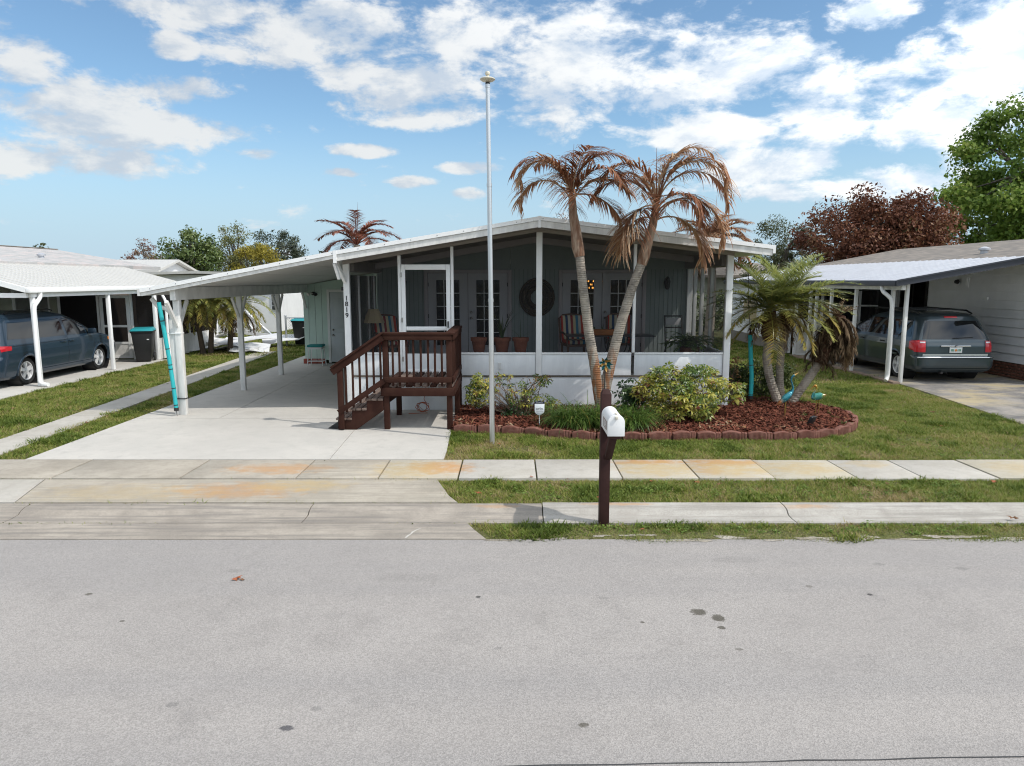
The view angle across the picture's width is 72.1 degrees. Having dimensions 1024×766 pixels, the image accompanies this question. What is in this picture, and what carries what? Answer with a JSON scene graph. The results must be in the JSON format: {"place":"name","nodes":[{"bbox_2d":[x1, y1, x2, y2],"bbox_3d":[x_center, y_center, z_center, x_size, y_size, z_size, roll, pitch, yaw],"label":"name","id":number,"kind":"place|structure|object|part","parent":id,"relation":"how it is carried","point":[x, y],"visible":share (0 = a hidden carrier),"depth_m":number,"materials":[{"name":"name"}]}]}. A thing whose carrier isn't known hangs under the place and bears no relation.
{"place":"outdoors","nodes":[
{"label":"outdoors","id":0,"kind":"place"},
{"bbox_2d":[0,359,166,399],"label":"neighbour driveway","id":1,"kind":"structure","parent":0,"point":[65,375],"depth_m":18.65,"materials":[{"name":"concrete"}]},
{"bbox_2d":[0,308,115,385],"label":"parked minivan","id":2,"kind":"object","parent":1,"relation":"on","point":[67,342],"visible":0.89,"depth_m":17.69,"materials":[{"name":"blue paint"}]},
{"bbox_3d":[-11.728,-1.250,16.756,0.113,0.420,0.980,0,8,0],"label":"side window","id":3,"kind":"part","parent":2,"relation":"part of","materials":[{"name":"grey glass"}]},
{"bbox_3d":[-11.727,-1.403,17.835,0.125,0.460,1.040,0,8,0],"label":"side window","id":4,"kind":"part","parent":2,"relation":"part of","materials":[{"name":"grey glass"}]},
{"bbox_3d":[-11.785,-1.538,18.826,0.248,0.470,0.840,0,8,0],"label":"side window","id":5,"kind":"part","parent":2,"relation":"part of","materials":[{"name":"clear glass"}]},
{"bbox_2d":[130,327,156,360],"bbox_3d":[-11.409,-1.201,21.835,0.646,1.048,0.805,-3,9,-18],"label":"wheelie bin","id":6,"kind":"object","parent":1,"relation":"on","point":[143,338],"visible":1,"depth_m":21.56,"materials":[{"name":"black"}]},
{"bbox_2d":[0,354,238,438],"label":"grass","id":7,"kind":"structure","parent":0,"point":[13,422],"depth_m":15.72,"materials":[{"name":"plant"}]},
{"bbox_2d":[0,351,275,454],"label":"path","id":8,"kind":"structure","parent":0,"point":[43,430],"depth_m":13.78,"materials":[{"name":"concrete"}]},
{"bbox_2d":[27,356,454,460],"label":"driveway","id":9,"kind":"structure","parent":0,"point":[291,413],"depth_m":11.74,"materials":[{"name":"concrete"}]},
{"bbox_2d":[157,302,178,412],"bbox_3d":[-6.297,-0.423,12.892,0.242,2.104,0.091,-3,9,-19],"label":"padded pole","id":10,"kind":"object","parent":9,"relation":"on","point":[168,354],"visible":1,"depth_m":12.87,"materials":[{"name":"teal plastic"}]},
{"bbox_2d":[307,344,326,365],"bbox_3d":[-5.780,-0.833,20.819,0.478,0.622,0.428,0,8,0],"label":"stool","id":11,"kind":"object","parent":9,"relation":"on","point":[315,346],"visible":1,"depth_m":20.65,"materials":[{"name":"teal"}]},
{"bbox_2d":[328,422,337,428],"bbox_3d":[-3.035,0.731,12.215,0.170,0.012,0.599,0,8,0],"label":"door mat","id":12,"kind":"object","parent":9,"relation":"on","point":[335,426],"depth_m":12.07,"materials":[{"name":"grey plastic"}]},
{"bbox_2d":[330,326,461,429],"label":"porch steps","id":13,"kind":"structure","parent":9,"relation":"on","point":[353,415],"depth_m":11.75,"materials":[{"name":"wood"}]},
{"bbox_2d":[409,396,429,413],"bbox_3d":[-1.769,0.261,13.321,0.406,0.617,0.204,-3,9,-20],"label":"extension cord","id":14,"kind":"object","parent":9,"relation":"on","point":[425,402],"visible":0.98,"depth_m":13.38,"materials":[{"name":"plastic"}]},
{"bbox_2d":[0,534,1023,765],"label":"road","id":15,"kind":"structure","parent":0,"point":[730,651],"depth_m":4.97,"materials":[{"name":"asphalt"}]},
{"bbox_2d":[0,459,1023,480],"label":"sidewalk","id":16,"kind":"structure","parent":0,"point":[664,470],"depth_m":9.37,"materials":[{"name":"grey concrete"}]},
{"bbox_2d":[0,0,1023,270],"label":"sky","id":17,"kind":"structure","parent":0,"point":[122,122],"materials":[{"name":"blue"}]},
{"bbox_2d":[2,320,1023,538],"bbox_3d":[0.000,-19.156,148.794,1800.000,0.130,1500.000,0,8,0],"label":"ground","id":18,"kind":"structure","parent":0,"point":[688,533],"depth_m":8.33,"materials":[{"name":"plant"}]},
{"bbox_2d":[33,243,45,247],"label":"round tree","id":19,"kind":"object","parent":18,"relation":"on","point":[43,244],"visible":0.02,"depth_m":53.31,"materials":[{"name":"green plant"}]},
{"bbox_2d":[0,245,218,386],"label":"neighbour house","id":20,"kind":"structure","parent":18,"relation":"on","point":[99,294],"depth_m":22.14,"materials":[{"name":"grey"}]},
{"bbox_2d":[10,289,49,311],"bbox_3d":[-14.328,-2.240,20.997,0.035,1.150,1.600,0,8,0],"label":"window","id":21,"kind":"structure","parent":20,"relation":"in","point":[17,303],"depth_m":20.67,"materials":[{"name":"black glass"}]},
{"bbox_2d":[120,238,163,259],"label":"tree","id":22,"kind":"object","parent":18,"relation":"on","point":[145,255],"visible":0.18,"depth_m":50.75,"materials":[{"name":"grey plant"}]},
{"bbox_2d":[0,355,301,458],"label":"grass","id":23,"kind":"structure","parent":18,"relation":"on","point":[69,435],"depth_m":13.57,"materials":[{"name":"plant"}]},
{"bbox_2d":[122,260,197,271],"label":"gabled house","id":24,"kind":"structure","parent":18,"relation":"on","point":[171,265],"depth_m":37.21,"materials":[{"name":"white paint"}]},
{"bbox_2d":[154,224,225,271],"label":"tree","id":25,"kind":"object","parent":18,"relation":"on","point":[203,255],"visible":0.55,"depth_m":44.72,"materials":[{"name":"green plant"}]},
{"bbox_2d":[133,329,304,356],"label":"grass","id":26,"kind":"structure","parent":18,"relation":"on","point":[292,349],"depth_m":24.95,"materials":[{"name":"plant"}]},
{"bbox_2d":[195,341,227,350],"bbox_3d":[-10.900,-1.299,24.975,1.701,0.336,0.700,-2,9,-12],"label":"metal sheet","id":27,"kind":"object","parent":26,"relation":"on","point":[222,343],"visible":0.43,"depth_m":25.10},
{"bbox_2d":[169,280,275,353],"bbox_3d":[-10.172,-2.253,24.253,3.996,2.558,2.634,-3,9,-17],"label":"date palm","id":28,"kind":"object","parent":26,"relation":"on","point":[222,315],"visible":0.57,"depth_m":24.07,"materials":[{"name":"green plant"}]},
{"bbox_2d":[214,345,235,349],"bbox_3d":[-10.199,-1.289,25.280,1.302,0.229,0.900,1,8,8],"label":"metal sheet","id":29,"kind":"object","parent":26,"relation":"on","point":[222,348],"visible":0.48,"depth_m":24.97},
{"bbox_2d":[229,342,270,351],"bbox_3d":[-9.249,-1.259,24.880,1.302,0.285,1.101,-2,9,-15],"label":"metal sheet","id":30,"kind":"object","parent":26,"relation":"on","point":[265,347],"visible":0.79,"depth_m":25.00,"materials":[{"name":"metal"}]},
{"bbox_2d":[262,334,303,343],"bbox_3d":[-8.750,-1.698,26.938,1.501,0.382,0.900,-3,9,-22],"label":"metal sheet","id":31,"kind":"object","parent":26,"relation":"on","point":[273,340],"visible":0.65,"depth_m":26.94,"materials":[{"name":"metal"}]},
{"bbox_2d":[284,315,303,345],"bbox_3d":[-7.480,-2.025,26.991,2.460,1.190,0.095,0,8,0],"label":"chain link fence","id":32,"kind":"object","parent":26,"relation":"on","point":[285,317],"visible":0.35,"depth_m":26.95,"materials":[{"name":"grey"}]},
{"bbox_2d":[290,318,304,344],"bbox_3d":[-8.097,-1.990,27.229,0.646,1.048,0.805,1,8,5],"label":"wheelie bin","id":33,"kind":"object","parent":26,"relation":"on","point":[298,327],"visible":0.51,"depth_m":26.91,"materials":[{"name":"black"}]},
{"bbox_2d":[145,271,303,331],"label":"white cottage","id":34,"kind":"structure","parent":18,"relation":"on","point":[292,305],"depth_m":33.92,"materials":[{"name":"paint"}]},
{"bbox_2d":[271,294,274,309],"bbox_3d":[-11.385,-3.931,33.761,0.330,0.900,0.048,0,8,0],"label":"window","id":35,"kind":"structure","parent":34,"relation":"in","point":[272,304],"depth_m":33.76,"materials":[{"name":"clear glass"}]},
{"bbox_2d":[216,329,236,336],"bbox_3d":[-11.301,-1.834,26.918,1.502,0.472,0.700,-3,9,-20],"label":"metal sheet","id":36,"kind":"object","parent":18,"relation":"on","point":[220,335],"visible":0.27,"depth_m":26.82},
{"bbox_2d":[218,325,269,335],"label":"metal beam","id":37,"kind":"structure","parent":36,"relation":"on","point":[252,333],"depth_m":27.09,"materials":[{"name":"metal"}]},
{"bbox_2d":[0,479,457,504],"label":"driveway apron","id":38,"kind":"object","parent":18,"relation":"on","point":[32,491],"visible":0.76,"depth_m":8.43,"materials":[{"name":"concrete"}]},
{"bbox_2d":[216,220,264,271],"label":"light green tree","id":39,"kind":"object","parent":18,"relation":"on","point":[232,258],"visible":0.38,"depth_m":47.88,"materials":[{"name":"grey plant"}]},
{"bbox_2d":[0,523,485,539],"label":"road apron","id":40,"kind":"object","parent":18,"relation":"on","point":[242,531],"visible":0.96,"depth_m":7.30,"materials":[{"name":"concrete"}]},
{"bbox_2d":[225,333,276,338],"bbox_3d":[-10.300,-1.829,27.727,2.200,0.269,0.500,1,8,4],"label":"metal sheet","id":41,"kind":"object","parent":18,"relation":"on","point":[244,337],"visible":0.15,"depth_m":27.94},
{"bbox_2d":[226,242,284,270],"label":"yellow tree","id":42,"kind":"object","parent":18,"relation":"on","point":[249,252],"visible":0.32,"depth_m":45.69,"materials":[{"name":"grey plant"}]},
{"bbox_2d":[244,310,271,333],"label":"metal beam","id":43,"kind":"structure","parent":18,"relation":"on","point":[264,329],"depth_m":29.98,"materials":[{"name":"metal"}]},
{"bbox_2d":[244,334,276,341],"bbox_3d":[-9.900,-1.645,26.440,2.300,0.389,0.802,-1,8,-5],"label":"metal sheet","id":44,"kind":"object","parent":18,"relation":"on","point":[261,337],"visible":0.46,"depth_m":26.57,"materials":[{"name":"metal"}]},
{"bbox_2d":[214,337,237,342],"bbox_3d":[-10.899,-1.603,26.041,1.803,0.358,0.601,2,9,14],"label":"metal sheet","id":45,"kind":"object","parent":44,"relation":"on","point":[218,340],"visible":0.3,"depth_m":26.12,"materials":[{"name":"metal"}]},
{"bbox_2d":[248,228,308,266],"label":"grey oak tree","id":46,"kind":"object","parent":18,"relation":"on","point":[293,250],"visible":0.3,"depth_m":58.76,"materials":[{"name":"green plant"}]},
{"bbox_2d":[314,209,401,252],"bbox_3d":[-6.359,-4.657,29.762,3.719,5.805,3.740,-5,10,-32],"label":"palm tree","id":47,"kind":"object","parent":18,"relation":"on","point":[361,234],"visible":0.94,"depth_m":29.19,"materials":[{"name":"brown plant"}]},
{"bbox_2d":[137,216,775,414],"bbox_3d":[-1.018,-2.373,21.319,11.435,3.722,17.724,0,8,0],"label":"mobile home","id":48,"kind":"object","parent":18,"relation":"on","point":[437,282],"visible":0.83,"depth_m":15.46,"materials":[{"name":"grey"}]},
{"bbox_2d":[326,289,345,362],"bbox_3d":[-5.005,-1.703,21.130,1.050,2.190,0.088,0,8,0],"label":"door","id":49,"kind":"structure","parent":48,"relation":"in","point":[335,297],"depth_m":21.13,"materials":[{"name":"white paint"}]},
{"bbox_2d":[364,309,384,351],"bbox_3d":[-2.980,-1.004,15.215,0.480,1.180,0.457,0,8,0],"label":"floor lamp","id":50,"kind":"object","parent":48,"relation":"on","point":[373,316],"visible":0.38,"depth_m":15.02,"materials":[{"name":"grey"}]},
{"bbox_2d":[371,314,409,353],"bbox_3d":[-2.657,-0.966,15.374,0.640,1.060,0.711,-6,10,-35],"label":"patio chair","id":51,"kind":"object","parent":48,"relation":"on","point":[390,324],"visible":0.35,"depth_m":15.46,"materials":[{"name":"fabric"}]},
{"bbox_2d":[400,264,450,372],"bbox_3d":[-1.639,-1.202,13.422,0.938,2.090,0.070,0,8,0],"label":"screen door","id":52,"kind":"structure","parent":48,"relation":"in","point":[404,267],"depth_m":13.43,"materials":[{"name":"grey"}]},
{"bbox_2d":[424,270,511,353],"bbox_3d":[-1.025,-1.613,16.425,2.030,2.035,0.120,0,8,0],"label":"french door","id":53,"kind":"structure","parent":48,"relation":"in","point":[467,279],"depth_m":16.39,"materials":[{"name":"grey"}]},
{"bbox_2d":[519,278,554,316],"bbox_3d":[0.580,-1.985,16.325,0.834,0.889,0.121,0,8,0],"label":"wall wreath","id":54,"kind":"object","parent":48,"relation":"attached to","point":[526,292],"depth_m":16.29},
{"bbox_2d":[558,313,585,351],"bbox_3d":[1.407,-1.004,15.632,0.640,1.060,0.711,-2,9,-12],"label":"patio chair","id":55,"kind":"object","parent":48,"relation":"on","point":[571,323],"visible":0.63,"depth_m":15.74,"materials":[{"name":"fabric"}]},
{"bbox_2d":[558,270,646,355],"bbox_3d":[2.095,-1.613,16.425,2.030,2.035,0.120,0,8,0],"label":"french door","id":56,"kind":"structure","parent":48,"relation":"in","point":[602,279],"depth_m":16.38,"materials":[{"name":"grey"}]},
{"bbox_2d":[565,334,655,351],"bbox_3d":[2.075,-0.708,15.056,1.850,0.649,0.700,0,8,0],"label":"patio table","id":57,"kind":"object","parent":48,"relation":"on","point":[609,336],"visible":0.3,"depth_m":14.80,"materials":[{"name":"brown"}]},
{"bbox_2d":[593,326,613,334],"bbox_3d":[2.000,-1.138,14.892,0.598,0.244,0.200,0,8,0],"label":"planter box","id":58,"kind":"object","parent":57,"relation":"on","point":[601,331],"visible":0.62,"depth_m":14.80,"materials":[{"name":"orange wood"}]},
{"bbox_2d":[605,313,631,361],"bbox_3d":[2.429,-1.047,15.929,0.640,1.060,0.711,1,8,8],"label":"patio chair","id":59,"kind":"object","parent":48,"relation":"on","point":[612,319],"visible":0.45,"depth_m":16.04,"materials":[{"name":"wicker"}]},
{"bbox_2d":[664,315,683,351],"bbox_3d":[3.590,-0.979,15.612,0.405,1.032,0.539,0,8,0],"label":"folding chair","id":60,"kind":"object","parent":48,"relation":"on","point":[672,321],"visible":0.63,"depth_m":15.68,"materials":[{"name":"grey metal"}]},
{"bbox_2d":[658,331,722,351],"bbox_3d":[3.642,-0.670,14.372,1.400,0.762,1.192,0,8,0],"label":"potted fern","id":61,"kind":"object","parent":48,"relation":"on","point":[690,343],"visible":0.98,"depth_m":14.18,"materials":[{"name":"plant"}]},
{"bbox_2d":[216,251,794,271],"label":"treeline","id":62,"kind":"object","parent":18,"relation":"on","point":[322,251],"visible":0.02,"depth_m":86.85,"materials":[{"name":"plant"}]},
{"bbox_2d":[0,502,1023,524],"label":"kerb","id":63,"kind":"structure","parent":18,"relation":"on","point":[824,513],"depth_m":7.79,"materials":[{"name":"concrete"}]},
{"bbox_2d":[6,368,1022,535],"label":"lawn weeds","id":64,"kind":"object","parent":18,"relation":"on","point":[917,532],"visible":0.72,"depth_m":8.50,"materials":[{"name":"plant"}]},
{"bbox_2d":[598,389,624,525],"bbox_3d":[1.011,0.857,7.178,0.170,1.525,0.607,0,8,0],"label":"mailbox","id":65,"kind":"object","parent":18,"relation":"on","point":[612,425],"visible":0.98,"depth_m":7.32,"materials":[{"name":"brown"}]},
{"bbox_2d":[607,414,624,435],"bbox_3d":[1.012,0.412,6.843,0.168,0.217,0.022,0,8,0],"label":"door","id":66,"kind":"structure","parent":65,"relation":"in","point":[615,427],"depth_m":6.83,"materials":[{"name":"metal"}]},
{"bbox_2d":[451,395,855,437],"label":"mulch","id":67,"kind":"object","parent":18,"relation":"on","point":[835,421],"visible":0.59,"depth_m":12.35,"materials":[{"name":"wood"}]},
{"bbox_2d":[463,372,561,417],"bbox_3d":[0.007,0.234,12.683,1.807,0.904,0.638,0,8,0],"label":"variegated shrub","id":68,"kind":"object","parent":67,"relation":"on","point":[478,391],"visible":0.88,"depth_m":12.64,"materials":[{"name":"green plant"}]},
{"bbox_2d":[535,401,543,423],"bbox_3d":[0.465,0.562,11.923,0.164,0.535,0.022,0,8,0],"label":"yard sign","id":69,"kind":"object","parent":67,"relation":"on","point":[538,405],"visible":1,"depth_m":11.89,"materials":[{"name":"white"}]},
{"bbox_2d":[519,395,612,438],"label":"border grass","id":70,"kind":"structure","parent":67,"relation":"on","point":[561,421],"depth_m":11.75,"materials":[{"name":"plant"}]},
{"bbox_2d":[507,144,637,406],"bbox_3d":[1.007,-1.628,12.297,2.242,4.812,1.947,0,8,0],"label":"palm tree","id":71,"kind":"object","parent":67,"relation":"on","point":[571,179],"visible":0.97,"depth_m":11.99,"materials":[{"name":"brown plant"}]},
{"bbox_2d":[551,389,633,436],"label":"border grass","id":72,"kind":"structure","parent":67,"relation":"on","point":[590,423],"depth_m":11.65,"materials":[{"name":"plant"}]},
{"bbox_2d":[599,357,612,388],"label":"metal flower","id":73,"kind":"object","parent":67,"relation":"on","point":[606,364],"visible":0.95,"depth_m":12.06,"materials":[{"name":"multicoloured metal"}]},
{"bbox_2d":[589,395,671,432],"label":"border grass","id":74,"kind":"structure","parent":67,"relation":"on","point":[635,420],"depth_m":11.61,"materials":[{"name":"plant"}]},
{"bbox_2d":[610,378,666,413],"bbox_3d":[2.254,0.310,12.901,1.191,0.775,0.869,0,8,0],"label":"dark leaved plant","id":75,"kind":"object","parent":67,"relation":"on","point":[625,393],"visible":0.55,"depth_m":12.83,"materials":[{"name":"green plant"}]},
{"bbox_2d":[587,143,741,406],"bbox_3d":[2.550,-1.646,12.311,2.569,4.836,2.022,0,8,0],"label":"palm tree","id":76,"kind":"object","parent":67,"relation":"on","point":[622,241],"visible":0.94,"depth_m":11.97,"materials":[{"name":"brown plant"}]},
{"bbox_2d":[630,361,746,422],"bbox_3d":[3.154,0.150,12.462,2.173,1.058,1.347,0,8,0],"label":"variegated shrub","id":77,"kind":"object","parent":67,"relation":"on","point":[688,397],"visible":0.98,"depth_m":12.30,"materials":[{"name":"green plant"}]},
{"bbox_2d":[728,356,742,402],"bbox_3d":[4.424,-0.040,14.088,0.346,1.007,0.595,0,8,0],"label":"withered plant","id":78,"kind":"object","parent":67,"relation":"on","point":[731,366],"visible":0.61,"depth_m":14.05,"materials":[{"name":"brown plant"}]},
{"bbox_2d":[748,267,753,398],"bbox_3d":[4.737,-0.960,13.978,0.225,2.850,0.098,0,8,0],"label":"padded pole","id":79,"kind":"object","parent":67,"relation":"on","point":[751,370],"visible":0.97,"depth_m":14.03,"materials":[{"name":"teal plastic"}]},
{"bbox_2d":[702,252,861,405],"bbox_3d":[5.296,-1.020,13.944,3.247,3.232,2.846,0,8,0],"label":"date palm","id":80,"kind":"object","parent":67,"relation":"on","point":[835,336],"visible":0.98,"depth_m":13.70,"materials":[{"name":"green plant"}]},
{"bbox_2d":[777,372,798,415],"bbox_3d":[4.899,0.223,12.517,0.372,0.822,0.119,0,8,0],"label":"metal heron","id":81,"kind":"object","parent":67,"relation":"on","point":[786,397],"visible":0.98,"depth_m":12.49,"materials":[{"name":"paint"}]},
{"bbox_2d":[807,416,816,425],"bbox_3d":[5.095,0.666,11.955,0.130,0.219,0.122,-6,10,-35],"label":"garden spotlight","id":82,"kind":"object","parent":67,"relation":"on","point":[812,419],"visible":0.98,"depth_m":11.92,"materials":[{"name":"grey plastic"}]},
{"bbox_2d":[810,384,825,412],"bbox_3d":[5.526,0.318,12.731,0.279,0.591,0.123,0,8,0],"label":"metal heron","id":83,"kind":"object","parent":67,"relation":"on","point":[817,396],"visible":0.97,"depth_m":12.69,"materials":[{"name":"paint"}]},
{"bbox_2d":[454,403,858,440],"bbox_3d":[2.851,0.766,11.861,7.360,0.186,2.264,-3,9,-17],"label":"garden edging","id":84,"kind":"object","parent":18,"relation":"on","point":[849,427],"visible":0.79,"depth_m":11.29,"materials":[{"name":"brick"}]},
{"bbox_2d":[691,289,724,333],"bbox_3d":[6.916,-3.290,32.981,6.663,2.250,1.817,0,8,0],"label":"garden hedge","id":85,"kind":"object","parent":18,"relation":"on","point":[718,319],"visible":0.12,"depth_m":32.85,"materials":[{"name":"green plant"}]},
{"bbox_2d":[673,200,754,344],"bbox_3d":[7.483,-4.184,26.702,3.541,5.755,3.363,0,8,0],"label":"palm tree","id":86,"kind":"object","parent":18,"relation":"on","point":[718,234],"visible":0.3,"depth_m":26.31,"materials":[{"name":"brown plant"}]},
{"bbox_2d":[434,474,1023,503],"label":"grass","id":87,"kind":"structure","parent":18,"relation":"on","point":[1011,486],"depth_m":8.49,"materials":[{"name":"plant"}]},
{"bbox_2d":[692,263,765,319],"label":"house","id":88,"kind":"structure","parent":18,"relation":"on","point":[720,274],"depth_m":43.62,"materials":[{"name":"white"}]},
{"bbox_2d":[728,363,757,399],"bbox_3d":[4.720,-0.033,14.762,0.891,0.815,0.876,0,8,0],"label":"garden shrub","id":89,"kind":"object","parent":18,"relation":"on","point":[742,372],"visible":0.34,"depth_m":14.61,"materials":[{"name":"green plant"}]},
{"bbox_2d":[470,518,1023,543],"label":"grass","id":90,"kind":"structure","parent":18,"relation":"on","point":[542,528],"depth_m":7.35,"materials":[{"name":"plant"}]},
{"bbox_2d":[744,358,798,395],"bbox_3d":[5.579,-0.084,15.513,1.399,0.884,1.101,-5,10,-33],"label":"garden shrub","id":91,"kind":"object","parent":18,"relation":"on","point":[763,383],"visible":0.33,"depth_m":15.35,"materials":[{"name":"green plant"}]},
{"bbox_2d":[739,214,822,277],"bbox_3d":[14.855,-6.092,38.296,4.770,6.211,4.186,0,8,0],"label":"olive tree","id":92,"kind":"object","parent":18,"relation":"on","point":[786,254],"visible":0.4,"depth_m":38.16,"materials":[{"name":"green plant"}]},
{"bbox_2d":[724,239,1023,383],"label":"neighbour house","id":93,"kind":"structure","parent":18,"relation":"on","point":[991,297],"depth_m":19.57,"materials":[{"name":"white"}]},
{"bbox_2d":[743,300,758,321],"bbox_3d":[9.450,-2.890,27.926,0.040,0.870,1.700,0,8,0],"label":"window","id":94,"kind":"structure","parent":93,"relation":"in","point":[744,304],"depth_m":27.84,"materials":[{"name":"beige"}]},
{"bbox_2d":[899,281,928,306],"bbox_3d":[12.815,-2.588,22.513,0.050,1.600,1.500,0,8,0],"label":"window","id":95,"kind":"structure","parent":93,"relation":"in","point":[918,296],"depth_m":22.22,"materials":[{"name":"black glass"}]},
{"bbox_2d":[787,181,967,264],"bbox_3d":[17.244,-5.851,33.545,7.648,7.154,6.448,0,8,0],"label":"tree","id":96,"kind":"object","parent":18,"relation":"on","point":[872,230],"visible":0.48,"depth_m":31.91,"materials":[{"name":"brown plant"}]},
{"bbox_2d":[929,92,1023,243],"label":"sycamore tree","id":97,"kind":"object","parent":18,"relation":"on","point":[983,193],"visible":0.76,"depth_m":37.05,"materials":[{"name":"green plant"}]},
{"bbox_2d":[444,381,1023,460],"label":"grass","id":98,"kind":"structure","parent":0,"point":[997,431],"depth_m":11.10,"materials":[{"name":"plant"}]},
{"bbox_2d":[480,71,494,443],"bbox_3d":[-0.355,-1.786,10.633,0.224,5.555,0.224,0,8,0],"label":"flagpole","id":99,"kind":"object","parent":98,"relation":"on","point":[487,79],"visible":0.99,"depth_m":10.60,"materials":[{"name":"silver metal"}]},
{"bbox_2d":[702,337,885,383],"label":"grass","id":100,"kind":"structure","parent":0,"point":[738,349],"depth_m":20.79,"materials":[{"name":"plant"}]},
{"bbox_2d":[799,355,1023,424],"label":"neighbour driveway","id":101,"kind":"structure","parent":0,"point":[991,393],"depth_m":16.41,"materials":[{"name":"concrete"}]},
{"bbox_2d":[823,289,878,322],"bbox_3d":[11.100,-1.975,23.158,1.560,2.200,0.480,0,8,0],"label":"shelf rack","id":102,"kind":"object","parent":101,"relation":"on","point":[870,305],"visible":0.22,"depth_m":22.95,"materials":[{"name":"grey metal"}]},
{"bbox_2d":[835,306,993,377],"bbox_3d":[10.900,-1.211,19.711,2.316,1.857,5.102,0,8,0],"label":"parked minivan","id":103,"kind":"object","parent":101,"relation":"on","point":[953,344],"visible":0.8,"depth_m":17.45,"materials":[{"name":"grey paint"}]},
{"bbox_3d":[10.080,-1.706,20.115,0.266,0.450,0.800,0,8,0],"label":"side window","id":104,"kind":"part","parent":103,"relation":"part of","materials":[{"name":"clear glass"}]},
{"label":"side window","id":105,"kind":"part","parent":103,"relation":"part of","materials":[{"name":"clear glass"}]},
{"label":"side window","id":106,"kind":"part","parent":103,"relation":"part of","materials":[{"name":"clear glass"}]},
{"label":"rear window","id":107,"kind":"part","parent":103,"relation":"part of","materials":[{"name":"grey glass"}]},
{"bbox_3d":[-0.275,-0.426,14.112,1.350,0.355,0.450,0,8,0],"label":"plant table","id":108,"kind":"object","parent":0,"visible":0},
{"bbox_2d":[470,337,486,351],"bbox_3d":[-0.660,-0.753,14.039,0.336,0.310,0.336,0,8,0],"label":"flower pot","id":109,"kind":"object","parent":108,"relation":"on","point":[478,344],"visible":0.91,"depth_m":13.93,"materials":[{"name":"ceramic"}]},
{"bbox_2d":[493,312,512,351],"bbox_3d":[-0.200,-1.040,14.036,0.645,0.878,0.812,0,8,0],"label":"flower pot","id":110,"kind":"object","parent":108,"relation":"on","point":[501,343],"visible":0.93,"depth_m":13.95,"materials":[{"name":"ceramic"}]},
{"bbox_2d":[508,319,528,351],"bbox_3d":[0.197,-0.939,13.967,0.836,0.699,0.431,-2,8,-11],"label":"flower pot","id":111,"kind":"object","parent":108,"relation":"on","point":[520,343],"visible":0.91,"depth_m":13.94,"materials":[{"name":"ceramic"}]}
]}

